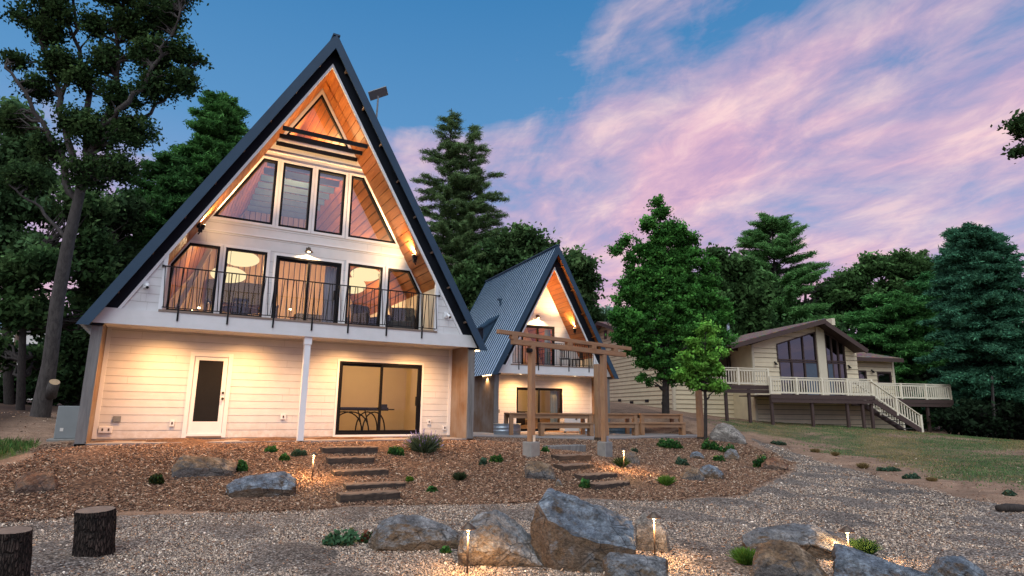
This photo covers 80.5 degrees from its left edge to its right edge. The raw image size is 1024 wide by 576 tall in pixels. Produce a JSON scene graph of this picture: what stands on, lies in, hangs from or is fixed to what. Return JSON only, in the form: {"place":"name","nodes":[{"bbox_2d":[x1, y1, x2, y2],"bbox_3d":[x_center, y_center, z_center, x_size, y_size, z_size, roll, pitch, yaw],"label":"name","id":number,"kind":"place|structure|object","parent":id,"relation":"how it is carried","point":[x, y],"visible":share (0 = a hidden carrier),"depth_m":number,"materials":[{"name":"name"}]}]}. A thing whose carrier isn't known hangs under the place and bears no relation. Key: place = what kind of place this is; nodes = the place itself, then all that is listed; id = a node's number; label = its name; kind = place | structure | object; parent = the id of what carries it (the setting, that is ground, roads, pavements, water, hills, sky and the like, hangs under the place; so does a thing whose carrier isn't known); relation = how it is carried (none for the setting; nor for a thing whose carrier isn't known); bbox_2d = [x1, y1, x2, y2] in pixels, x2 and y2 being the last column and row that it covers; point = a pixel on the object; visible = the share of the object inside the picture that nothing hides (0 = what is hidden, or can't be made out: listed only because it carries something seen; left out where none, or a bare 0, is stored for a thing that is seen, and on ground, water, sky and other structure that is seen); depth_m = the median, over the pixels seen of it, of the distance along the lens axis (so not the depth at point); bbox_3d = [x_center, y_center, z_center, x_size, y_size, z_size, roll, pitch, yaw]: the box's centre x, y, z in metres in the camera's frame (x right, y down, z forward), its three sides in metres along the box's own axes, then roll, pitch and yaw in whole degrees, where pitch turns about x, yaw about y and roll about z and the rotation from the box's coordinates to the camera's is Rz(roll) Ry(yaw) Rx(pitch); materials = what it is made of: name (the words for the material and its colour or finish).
{"place":"outdoors","nodes":[
{"label":"outdoors","id":0,"kind":"place"},
{"bbox_2d":[0,429,796,521],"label":"mulch slope","id":1,"kind":"structure","parent":0,"point":[86,483],"depth_m":12.63,"materials":[{"name":"wood"}]},
{"bbox_2d":[15,472,58,494],"bbox_3d":[-8.177,3.376,10.435,0.609,0.412,0.426,9,-14,-37],"label":"boulder","id":2,"kind":"object","parent":1,"relation":"on","point":[30,482],"visible":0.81,"depth_m":10.32,"materials":[{"name":"stone"}]},
{"bbox_2d":[171,455,236,478],"bbox_3d":[-6.111,3.578,12.044,1.164,0.504,0.699,6,-13,-26],"label":"boulder","id":3,"kind":"object","parent":1,"relation":"on","point":[186,466],"visible":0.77,"depth_m":11.81,"materials":[{"name":"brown stone"}]},
{"bbox_2d":[226,471,295,497],"bbox_3d":[-4.598,3.650,11.133,1.207,0.507,0.664,5,-12,-22],"label":"boulder","id":4,"kind":"object","parent":1,"relation":"on","point":[278,484],"visible":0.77,"depth_m":10.93,"materials":[{"name":"grey stone"}]},
{"bbox_2d":[320,445,377,454],"bbox_3d":[-3.947,3.989,14.661,1.331,0.308,0.372,6,-13,-25],"label":"garden step","id":5,"kind":"object","parent":1,"relation":"on","point":[351,449],"visible":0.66,"depth_m":14.55,"materials":[{"name":"stone"}]},
{"bbox_2d":[326,456,374,465],"bbox_3d":[-3.703,4.001,13.828,1.049,0.299,0.361,6,-13,-25],"label":"garden step","id":6,"kind":"object","parent":1,"relation":"on","point":[347,460],"visible":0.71,"depth_m":13.71,"materials":[{"name":"stone"}]},
{"bbox_2d":[331,468,388,476],"bbox_3d":[-3.272,4.022,12.986,1.169,0.279,0.361,6,-13,-25],"label":"garden step","id":7,"kind":"object","parent":1,"relation":"on","point":[364,472],"visible":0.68,"depth_m":12.88,"materials":[{"name":"stone"}]},
{"bbox_2d":[336,490,400,504],"bbox_3d":[-2.626,3.876,11.064,1.108,0.297,0.360,6,-13,-25],"label":"garden step","id":8,"kind":"object","parent":1,"relation":"on","point":[359,496],"visible":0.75,"depth_m":10.95,"materials":[{"name":"stone"}]},
{"bbox_2d":[343,481,405,490],"bbox_3d":[-2.747,4.007,12.078,1.200,0.246,0.368,6,-13,-25],"label":"garden step","id":9,"kind":"object","parent":1,"relation":"on","point":[367,485],"visible":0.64,"depth_m":11.95,"materials":[{"name":"stone"}]},
{"bbox_2d":[400,429,444,453],"bbox_3d":[-2.251,3.903,15.436,1.193,0.637,1.192,0,-11,4],"label":"lavender bush","id":10,"kind":"object","parent":1,"relation":"on","point":[423,443],"visible":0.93,"depth_m":15.18,"materials":[{"name":"green plant"}]},
{"bbox_2d":[524,461,555,480],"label":"boulder","id":11,"kind":"object","parent":1,"relation":"on","point":[537,470],"visible":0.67,"depth_m":13.12,"materials":[{"name":"brown stone"}]},
{"bbox_2d":[496,329,631,458],"bbox_3d":[1.610,3.061,16.258,5.504,3.379,0.300,11,-16,-43],"label":"timber pergola","id":12,"kind":"object","parent":1,"relation":"on","point":[531,447],"visible":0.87,"depth_m":16.07,"materials":[{"name":"wood"}]},
{"bbox_2d":[543,444,585,451],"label":"garden step","id":13,"kind":"object","parent":1,"relation":"on","point":[576,447],"visible":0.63,"depth_m":17.24,"materials":[{"name":"grey stone"}]},
{"bbox_2d":[551,454,591,461],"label":"garden step","id":14,"kind":"object","parent":1,"relation":"on","point":[575,457],"visible":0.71,"depth_m":14.91,"materials":[{"name":"stone"}]},
{"bbox_2d":[553,463,593,471],"bbox_3d":[1.441,4.250,14.174,0.962,0.263,0.367,9,-14,-34],"label":"garden step","id":15,"kind":"object","parent":1,"relation":"on","point":[568,467],"visible":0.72,"depth_m":14.02,"materials":[{"name":"stone"}]},
{"bbox_2d":[573,471,617,481],"bbox_3d":[1.869,4.272,13.529,1.042,0.262,0.370,9,-14,-34],"label":"garden step","id":16,"kind":"object","parent":1,"relation":"on","point":[597,475],"visible":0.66,"depth_m":13.38,"materials":[{"name":"stone"}]},
{"bbox_2d":[594,364,600,440],"bbox_3d":[3.197,4.295,22.539,0.220,2.900,0.220,10,-15,-40],"label":"timber post","id":17,"kind":"object","parent":1,"relation":"on","point":[597,412],"visible":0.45,"depth_m":22.46,"materials":[{"name":"brown wood"}]},
{"bbox_2d":[589,480,629,490],"bbox_3d":[2.031,4.247,12.860,1.048,0.257,0.376,9,-14,-34],"label":"garden step","id":18,"kind":"object","parent":1,"relation":"on","point":[600,485],"visible":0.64,"depth_m":12.72,"materials":[{"name":"stone"}]},
{"bbox_2d":[657,437,682,448],"bbox_3d":[5.528,5.484,21.380,0.844,0.446,0.878,10,-15,-40],"label":"ground plant","id":19,"kind":"object","parent":1,"relation":"on","point":[669,443],"visible":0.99,"depth_m":21.24,"materials":[{"name":"green plant"}]},
{"bbox_2d":[680,467,704,480],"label":"boulder","id":20,"kind":"object","parent":1,"relation":"on","point":[692,474],"visible":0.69,"depth_m":14.16,"materials":[{"name":"brown stone"}]},
{"bbox_2d":[695,390,703,439],"bbox_3d":[7.562,4.796,24.432,0.220,2.787,0.220,10,-15,-40],"label":"timber post","id":21,"kind":"object","parent":1,"relation":"on","point":[699,415],"visible":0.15,"depth_m":24.30,"materials":[{"name":"brown wood"}]},
{"bbox_2d":[670,317,731,439],"bbox_3d":[7.269,3.510,23.104,2.376,4.772,1.371,-1,-12,8],"label":"maple tree","id":22,"kind":"object","parent":1,"relation":"on","point":[691,374],"visible":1,"depth_m":23.07,"materials":[{"name":"green plant"}]},
{"bbox_2d":[699,464,723,479],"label":"boulder","id":23,"kind":"object","parent":1,"relation":"on","point":[711,471],"visible":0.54,"depth_m":14.60,"materials":[{"name":"grey stone"}]},
{"bbox_2d":[709,423,746,444],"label":"boulder","id":24,"kind":"object","parent":1,"relation":"on","point":[725,432],"visible":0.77,"depth_m":23.92,"materials":[{"name":"stone"}]},
{"bbox_2d":[761,457,788,470],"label":"boulder","id":25,"kind":"object","parent":1,"relation":"on","point":[775,463],"visible":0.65,"depth_m":17.35,"materials":[{"name":"stone"}]},
{"bbox_2d":[0,412,1023,575],"bbox_3d":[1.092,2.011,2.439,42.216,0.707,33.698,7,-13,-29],"label":"gravel ground","id":26,"kind":"structure","parent":0,"point":[275,554],"depth_m":8.69,"materials":[{"name":"gravel"}]},
{"bbox_2d":[0,525,32,575],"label":"tree stump","id":27,"kind":"object","parent":26,"relation":"on","point":[16,544],"visible":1,"depth_m":5.95,"materials":[{"name":"wood"}]},
{"bbox_2d":[72,505,116,556],"bbox_3d":[-4.859,2.867,7.056,0.474,0.572,0.449,7,-13,-29],"label":"tree stump","id":28,"kind":"object","parent":26,"relation":"on","point":[94,531],"visible":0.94,"depth_m":6.92,"materials":[{"name":"wood"}]},
{"bbox_2d":[322,527,360,546],"bbox_3d":[-2.175,3.177,7.734,0.485,0.255,0.365,1,-11,0],"label":"ground plant","id":29,"kind":"object","parent":26,"relation":"on","point":[348,538],"visible":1,"depth_m":7.67,"materials":[{"name":"green plant"}]},
{"bbox_2d":[368,514,458,552],"bbox_3d":[-1.245,3.116,7.701,1.124,0.464,0.618,2,-12,-9],"label":"boulder","id":30,"kind":"object","parent":26,"relation":"on","point":[399,532],"visible":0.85,"depth_m":7.47,"materials":[{"name":"grey stone"}]},
{"bbox_2d":[457,510,542,566],"bbox_3d":[-0.118,2.932,7.056,1.012,0.660,0.759,1,-11,-1],"label":"boulder","id":31,"kind":"object","parent":26,"relation":"on","point":[497,538],"visible":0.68,"depth_m":6.76,"materials":[{"name":"grey stone"}]},
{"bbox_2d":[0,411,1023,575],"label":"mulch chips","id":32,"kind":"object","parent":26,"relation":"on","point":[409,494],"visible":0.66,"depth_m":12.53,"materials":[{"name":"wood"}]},
{"bbox_2d":[530,488,635,573],"bbox_3d":[0.808,2.811,6.902,1.204,0.956,0.746,-1,-11,7],"label":"boulder","id":33,"kind":"object","parent":26,"relation":"on","point":[570,533],"visible":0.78,"depth_m":6.70,"materials":[{"name":"grey stone"}]},
{"bbox_2d":[603,552,667,575],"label":"boulder","id":34,"kind":"object","parent":26,"relation":"on","point":[618,564],"visible":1,"depth_m":5.95,"materials":[{"name":"grey stone"}]},
{"bbox_2d":[635,512,669,553],"bbox_3d":[1.767,3.114,7.623,0.423,0.544,0.296,-2,-12,13],"label":"boulder","id":35,"kind":"object","parent":26,"relation":"on","point":[644,531],"visible":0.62,"depth_m":7.52,"materials":[{"name":"stone"}]},
{"bbox_2d":[725,546,755,564],"bbox_3d":[2.658,3.054,6.904,0.378,0.202,0.413,2,-11,-6],"label":"grass tuft","id":36,"kind":"object","parent":26,"relation":"on","point":[743,556],"visible":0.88,"depth_m":6.83,"materials":[{"name":"green plant"}]},
{"bbox_2d":[750,539,826,575],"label":"boulder","id":37,"kind":"object","parent":26,"relation":"on","point":[774,557],"visible":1,"depth_m":6.26,"materials":[{"name":"brown stone"}]},
{"bbox_2d":[742,523,853,560],"bbox_3d":[3.630,3.170,7.578,1.435,0.384,0.717,-5,-13,25],"label":"boulder","id":38,"kind":"object","parent":26,"relation":"on","point":[815,542],"visible":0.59,"depth_m":7.44,"materials":[{"name":"grey stone"}]},
{"bbox_2d":[846,537,884,554],"bbox_3d":[4.323,3.167,7.421,0.461,0.224,0.449,7,-13,-29],"label":"grass tuft","id":39,"kind":"object","parent":26,"relation":"on","point":[867,547],"visible":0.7,"depth_m":7.34,"materials":[{"name":"green plant"}]},
{"bbox_2d":[832,543,931,575],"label":"boulder","id":40,"kind":"object","parent":26,"relation":"on","point":[849,561],"visible":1,"depth_m":6.03,"materials":[{"name":"grey stone"}]},
{"bbox_2d":[924,555,987,575],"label":"boulder","id":41,"kind":"object","parent":26,"relation":"on","point":[947,565],"visible":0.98,"depth_m":5.92,"materials":[{"name":"grey stone"}]},
{"bbox_2d":[995,503,1023,511],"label":"log","id":42,"kind":"object","parent":26,"relation":"on","point":[1006,507],"visible":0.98,"depth_m":10.75,"materials":[{"name":"wood"}]},
{"bbox_2d":[0,400,1023,516],"bbox_3d":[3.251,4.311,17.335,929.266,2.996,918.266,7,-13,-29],"label":"dirt ground","id":43,"kind":"structure","parent":0,"point":[9,424],"depth_m":18.75,"materials":[{"name":"soil"}]},
{"bbox_2d":[0,435,42,457],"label":"meadow grass","id":44,"kind":"structure","parent":43,"relation":"on","point":[9,445],"depth_m":12.95,"materials":[{"name":"green plant"}]},
{"bbox_2d":[0,95,72,404],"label":"oak tree","id":45,"kind":"object","parent":43,"relation":"on","point":[16,235],"visible":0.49,"depth_m":26.42,"materials":[{"name":"green plant"}]},
{"bbox_2d":[46,438,74,441],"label":"concrete block","id":46,"kind":"structure","parent":43,"relation":"on","point":[51,440],"depth_m":14.93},
{"bbox_2d":[53,406,79,438],"bbox_3d":[-11.135,3.393,15.315,0.628,0.800,0.286,7,-13,-29],"label":"heat pump","id":47,"kind":"object","parent":46,"relation":"on","point":[66,422],"visible":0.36,"depth_m":15.15,"materials":[{"name":"paint"}]},
{"bbox_2d":[0,175,128,409],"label":"oak tree","id":48,"kind":"object","parent":43,"relation":"on","point":[24,305],"visible":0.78,"depth_m":23.88,"materials":[{"name":"green plant"}]},
{"bbox_2d":[0,188,161,405],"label":"oak tree","id":49,"kind":"object","parent":43,"relation":"on","point":[71,381],"visible":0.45,"depth_m":28.75,"materials":[{"name":"green plant"}]},
{"bbox_2d":[0,0,213,417],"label":"oak tree","id":50,"kind":"object","parent":43,"relation":"on","point":[107,129],"visible":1,"depth_m":19.77,"materials":[{"name":"green plant"}]},
{"bbox_2d":[36,149,199,338],"bbox_3d":[-20.489,-0.703,34.801,9.987,15.235,10.224,7,-13,-29],"label":"cedar tree","id":51,"kind":"object","parent":43,"relation":"on","point":[167,178],"visible":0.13,"depth_m":34.39,"materials":[{"name":"green plant"}]},
{"bbox_2d":[162,89,251,191],"bbox_3d":[-19.488,-2.975,37.753,9.735,20.808,9.890,7,-13,-29],"label":"cedar tree","id":52,"kind":"object","parent":43,"relation":"on","point":[219,128],"visible":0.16,"depth_m":38.26,"materials":[{"name":"green plant"}]},
{"bbox_2d":[73,33,487,445],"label":"frame house","id":53,"kind":"structure","parent":43,"relation":"on","point":[302,192],"depth_m":17.16,"materials":[{"name":"wood"}]},
{"bbox_2d":[163,240,223,312],"bbox_3d":[-8.371,-0.265,15.907,1.260,2.000,0.122,7,-13,-29],"label":"window","id":54,"kind":"structure","parent":53,"relation":"in","point":[196,243],"depth_m":16.00,"materials":[{"name":"white wood"}]},
{"bbox_2d":[181,352,233,437],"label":"door","id":55,"kind":"structure","parent":53,"relation":"in","point":[209,389],"depth_m":15.60,"materials":[{"name":"white paint"}]},
{"bbox_2d":[210,251,245,282],"bbox_3d":[-8.789,-0.998,18.919,1.034,1.670,1.034,7,-13,-29],"label":"pendant lamp","id":56,"kind":"object","parent":53,"relation":"hanging from","point":[236,270],"visible":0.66,"depth_m":18.53,"materials":[{"name":"white paper"}]},
{"bbox_2d":[227,251,258,266],"bbox_3d":[-8.730,-1.529,19.619,1.113,1.670,1.113,7,-13,-29],"label":"pendant lamp","id":57,"kind":"object","parent":53,"relation":"hanging from","point":[240,259],"visible":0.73,"depth_m":19.16,"materials":[{"name":"white metal"}]},
{"bbox_2d":[216,244,270,316],"bbox_3d":[-7.310,-0.133,16.496,1.200,2.000,0.122,7,-13,-29],"label":"window","id":58,"kind":"structure","parent":53,"relation":"in","point":[226,247],"depth_m":16.56,"materials":[{"name":"white wood"}]},
{"bbox_2d":[210,156,280,227],"bbox_3d":[-7.460,-2.797,16.928,1.716,2.070,0.122,7,-13,-29],"label":"window","id":59,"kind":"structure","parent":53,"relation":"in","point":[277,162],"depth_m":17.04,"materials":[{"name":"black metal"}]},
{"bbox_2d":[275,159,315,232],"bbox_3d":[-6.283,-2.642,17.578,0.970,2.070,0.122,7,-13,-29],"label":"window","id":60,"kind":"structure","parent":53,"relation":"in","point":[284,163],"depth_m":17.55,"materials":[{"name":"white wood"}]},
{"bbox_2d":[268,253,343,322],"bbox_3d":[-5.855,0.135,17.286,1.940,2.050,0.180,7,-13,-29],"label":"sliding door","id":61,"kind":"structure","parent":53,"relation":"in","point":[276,255],"depth_m":17.38,"materials":[{"name":"white paint"}]},
{"bbox_2d":[284,90,351,148],"bbox_3d":[-5.818,-5.168,18.339,2.102,1.793,0.122,7,-13,-29],"label":"window","id":62,"kind":"structure","parent":53,"relation":"in","point":[321,95],"depth_m":18.43,"materials":[{"name":"white wood"}]},
{"bbox_2d":[311,166,348,237],"bbox_3d":[-5.431,-2.537,18.051,0.970,2.070,0.122,7,-13,-29],"label":"window","id":63,"kind":"structure","parent":53,"relation":"in","point":[345,175],"depth_m":18.03,"materials":[{"name":"white wood"}]},
{"bbox_2d":[349,271,365,293],"bbox_3d":[-5.201,-0.667,19.919,0.835,1.720,0.835,7,-13,-29],"label":"pendant lamp","id":64,"kind":"object","parent":53,"relation":"hanging from","point":[353,281],"visible":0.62,"depth_m":19.54,"materials":[{"name":"white metal"}]},
{"bbox_2d":[350,304,376,324],"bbox_3d":[-4.446,0.976,18.595,0.879,0.961,0.860,-6,-13,31],"label":"armchair","id":65,"kind":"object","parent":53,"relation":"on","point":[364,313],"visible":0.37,"depth_m":18.32,"materials":[{"name":"fabric"}]},
{"bbox_2d":[342,260,385,326],"bbox_3d":[-4.432,0.227,18.091,1.200,1.990,0.122,7,-13,-29],"label":"window","id":66,"kind":"structure","parent":53,"relation":"in","point":[348,263],"depth_m":18.15,"materials":[{"name":"white wood"}]},
{"bbox_2d":[350,267,379,280],"bbox_3d":[-4.951,-1.049,20.619,0.994,1.640,0.994,7,-13,-29],"label":"pendant lamp","id":67,"kind":"object","parent":53,"relation":"hanging from","point":[365,274],"visible":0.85,"depth_m":20.15,"materials":[{"name":"white paper"}]},
{"bbox_2d":[340,404,393,429],"bbox_3d":[-4.658,4.046,18.726,2.069,0.901,1.000,7,-13,-29],"label":"games table","id":68,"kind":"object","parent":53,"relation":"on","point":[374,409],"visible":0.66,"depth_m":18.44,"materials":[{"name":"black metal"}]},
{"bbox_2d":[345,173,398,246],"bbox_3d":[-4.251,-2.391,18.705,1.705,2.090,0.122,7,-13,-29],"label":"window","id":69,"kind":"structure","parent":53,"relation":"in","point":[352,176],"depth_m":18.57,"materials":[{"name":"white wood"}]},
{"bbox_2d":[333,359,423,436],"bbox_3d":[-3.885,3.250,17.820,2.630,2.180,0.180,7,-13,-29],"label":"sliding door","id":70,"kind":"structure","parent":53,"relation":"in","point":[349,361],"depth_m":17.68,"materials":[{"name":"white paint"}]},
{"bbox_2d":[387,307,415,328],"bbox_3d":[-3.441,1.034,18.822,0.860,0.961,0.879,2,-11,-6],"label":"armchair","id":71,"kind":"object","parent":53,"relation":"on","point":[405,312],"visible":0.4,"depth_m":19.03,"materials":[{"name":"fabric"}]},
{"bbox_2d":[383,265,421,329],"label":"window","id":72,"kind":"structure","parent":53,"relation":"in","point":[388,268],"depth_m":18.74,"materials":[{"name":"white wood"}]},
{"bbox_2d":[409,108,511,311],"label":"pine tree","id":73,"kind":"object","parent":43,"relation":"on","point":[457,230],"visible":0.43,"depth_m":46.45,"materials":[{"name":"green plant"}]},
{"bbox_2d":[451,218,607,307],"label":"oak tree","id":74,"kind":"object","parent":43,"relation":"on","point":[514,246],"visible":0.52,"depth_m":42.02,"materials":[{"name":"green plant"}]},
{"bbox_2d":[470,244,618,432],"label":"frame house","id":75,"kind":"structure","parent":43,"relation":"on","point":[539,293],"depth_m":29.50,"materials":[{"name":"wood"}]},
{"bbox_2d":[515,386,563,431],"bbox_3d":[1.315,5.861,29.225,2.598,2.170,0.180,6,-12,-23],"label":"sliding door","id":76,"kind":"structure","parent":75,"relation":"in","point":[516,387],"depth_m":29.29,"materials":[{"name":"white paint"}]},
{"bbox_2d":[586,289,607,323],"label":"oak tree","id":77,"kind":"object","parent":43,"relation":"on","point":[594,310],"visible":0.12,"depth_m":51.35,"materials":[{"name":"green plant"}]},
{"bbox_2d":[604,193,740,413],"bbox_3d":[7.939,0.921,30.009,6.941,10.962,3.379,0,-11,2],"label":"pear tree","id":78,"kind":"object","parent":43,"relation":"on","point":[670,298],"visible":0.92,"depth_m":29.59,"materials":[{"name":"green plant"}]},
{"bbox_2d":[696,242,792,335],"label":"oak tree","id":79,"kind":"object","parent":43,"relation":"on","point":[749,290],"visible":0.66,"depth_m":48.94,"materials":[{"name":"green plant"}]},
{"bbox_2d":[595,318,954,434],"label":"ranch house","id":80,"kind":"structure","parent":43,"relation":"on","point":[822,371],"depth_m":37.11,"materials":[{"name":"beige paint"}]},
{"bbox_2d":[776,332,817,362],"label":"clerestory window","id":81,"kind":"structure","parent":80,"relation":"in","point":[803,347],"depth_m":37.34,"materials":[{"name":"glass"}]},
{"bbox_2d":[779,359,820,394],"bbox_3d":[17.535,5.524,36.966,2.714,2.300,0.150,3,-12,-12],"label":"patio door","id":82,"kind":"structure","parent":80,"relation":"in","point":[786,369],"depth_m":37.00,"materials":[{"name":"brown paint"}]},
{"bbox_2d":[824,332,845,363],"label":"clerestory window","id":83,"kind":"structure","parent":80,"relation":"in","point":[835,351],"depth_m":37.88,"materials":[{"name":"glass"}]},
{"bbox_2d":[827,360,846,395],"bbox_3d":[20.157,5.670,37.535,1.401,2.300,0.150,3,-12,-12],"label":"patio door","id":84,"kind":"structure","parent":80,"relation":"in","point":[834,370],"depth_m":37.57,"materials":[{"name":"brown paint"}]},
{"bbox_2d":[734,211,847,326],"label":"pine tree","id":85,"kind":"object","parent":43,"relation":"on","point":[760,244],"visible":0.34,"depth_m":58.94,"materials":[{"name":"green plant"}]},
{"bbox_2d":[781,270,876,331],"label":"pine tree","id":86,"kind":"object","parent":43,"relation":"on","point":[819,291],"visible":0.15,"depth_m":61.07,"materials":[{"name":"green plant"}]},
{"bbox_2d":[818,247,938,308],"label":"oak tree","id":87,"kind":"object","parent":43,"relation":"on","point":[896,269],"visible":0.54,"depth_m":59.16,"materials":[{"name":"green plant"}]},
{"bbox_2d":[842,288,949,430],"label":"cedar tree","id":88,"kind":"object","parent":43,"relation":"on","point":[889,327],"visible":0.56,"depth_m":47.65,"materials":[{"name":"green plant"}]},
{"bbox_2d":[903,344,948,422],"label":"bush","id":89,"kind":"object","parent":43,"relation":"on","point":[925,375],"visible":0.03,"depth_m":45.86,"materials":[{"name":"green plant"}]},
{"bbox_2d":[904,271,949,428],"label":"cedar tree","id":90,"kind":"object","parent":43,"relation":"on","point":[921,284],"visible":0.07,"depth_m":51.36,"materials":[{"name":"green plant"}]},
{"bbox_2d":[0,419,1023,490],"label":"lawn","id":91,"kind":"structure","parent":0,"point":[802,436],"depth_m":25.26,"materials":[{"name":"plant"}]},
{"bbox_2d":[911,221,1023,413],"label":"spruce tree","id":92,"kind":"object","parent":91,"relation":"on","point":[979,282],"visible":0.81,"depth_m":38.23,"materials":[{"name":"green plant"}]},
{"bbox_2d":[926,376,1023,439],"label":"bush","id":93,"kind":"object","parent":91,"relation":"on","point":[1003,419],"visible":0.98,"depth_m":35.49,"materials":[{"name":"green plant"}]},
{"bbox_2d":[990,108,1023,163],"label":"oak tree","id":94,"kind":"object","parent":91,"relation":"on","point":[1014,125],"visible":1,"depth_m":15.98,"materials":[{"name":"green plant"}]},
{"bbox_2d":[0,0,1023,332],"label":"sky","id":95,"kind":"structure","parent":0,"point":[867,123],"materials":[{"name":"blue"}]},
{"bbox_2d":[473,432,696,440],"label":"patio","id":96,"kind":"structure","parent":0,"point":[563,435],"depth_m":24.98,"materials":[{"name":"concrete"}]},
{"bbox_2d":[493,423,520,434],"bbox_3d":[-0.200,5.957,25.592,1.265,0.440,0.666,6,-12,-23],"label":"stock tank","id":97,"kind":"object","parent":96,"relation":"on","point":[501,428],"visible":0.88,"depth_m":25.27,"materials":[{"name":"metal"}]},
{"bbox_2d":[504,412,592,434],"bbox_3d":[1.533,5.751,25.636,3.662,0.900,0.944,4,-12,-16],"label":"picnic table","id":98,"kind":"object","parent":96,"relation":"on","point":[582,417],"visible":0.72,"depth_m":25.41,"materials":[{"name":"wood"}]},
{"bbox_2d":[538,422,593,435],"bbox_3d":[2.195,5.718,24.495,2.289,0.530,0.374,4,-12,-15],"label":"picnic bench","id":99,"kind":"object","parent":96,"relation":"on","point":[542,426],"visible":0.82,"depth_m":24.38,"materials":[{"name":"wood"}]},
{"bbox_2d":[592,413,637,433],"bbox_3d":[4.616,6.096,27.189,1.823,0.910,0.944,4,-12,-16],"label":"picnic table","id":100,"kind":"object","parent":96,"relation":"on","point":[626,416],"visible":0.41,"depth_m":27.00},
{"bbox_2d":[608,422,638,435],"bbox_3d":[4.602,5.983,25.695,1.549,0.540,0.374,4,-12,-16],"label":"picnic bench","id":101,"kind":"object","parent":96,"relation":"on","point":[634,427],"visible":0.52,"depth_m":25.66,"materials":[{"name":"wood"}]},
{"bbox_2d":[631,413,682,427],"bbox_3d":[6.814,6.356,28.375,2.202,0.920,0.944,4,-12,-16],"label":"picnic table","id":102,"kind":"object","parent":96,"relation":"on","point":[671,417],"visible":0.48,"depth_m":28.10,"materials":[{"name":"wood"}]},
{"bbox_2d":[637,422,685,434],"bbox_3d":[6.622,6.215,26.755,2.202,0.550,0.374,4,-12,-16],"label":"picnic bench","id":103,"kind":"object","parent":96,"relation":"on","point":[681,426],"visible":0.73,"depth_m":26.64,"materials":[{"name":"wood"}]},
{"bbox_2d":[771,316,873,349],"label":"tree","id":104,"kind":"object","parent":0,"point":[845,330],"visible":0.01,"depth_m":51.49,"materials":[{"name":"green plant"}]},
{"bbox_2d":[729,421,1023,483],"bbox_3d":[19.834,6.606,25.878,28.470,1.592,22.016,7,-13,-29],"label":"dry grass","id":105,"kind":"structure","parent":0,"point":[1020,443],"depth_m":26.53,"materials":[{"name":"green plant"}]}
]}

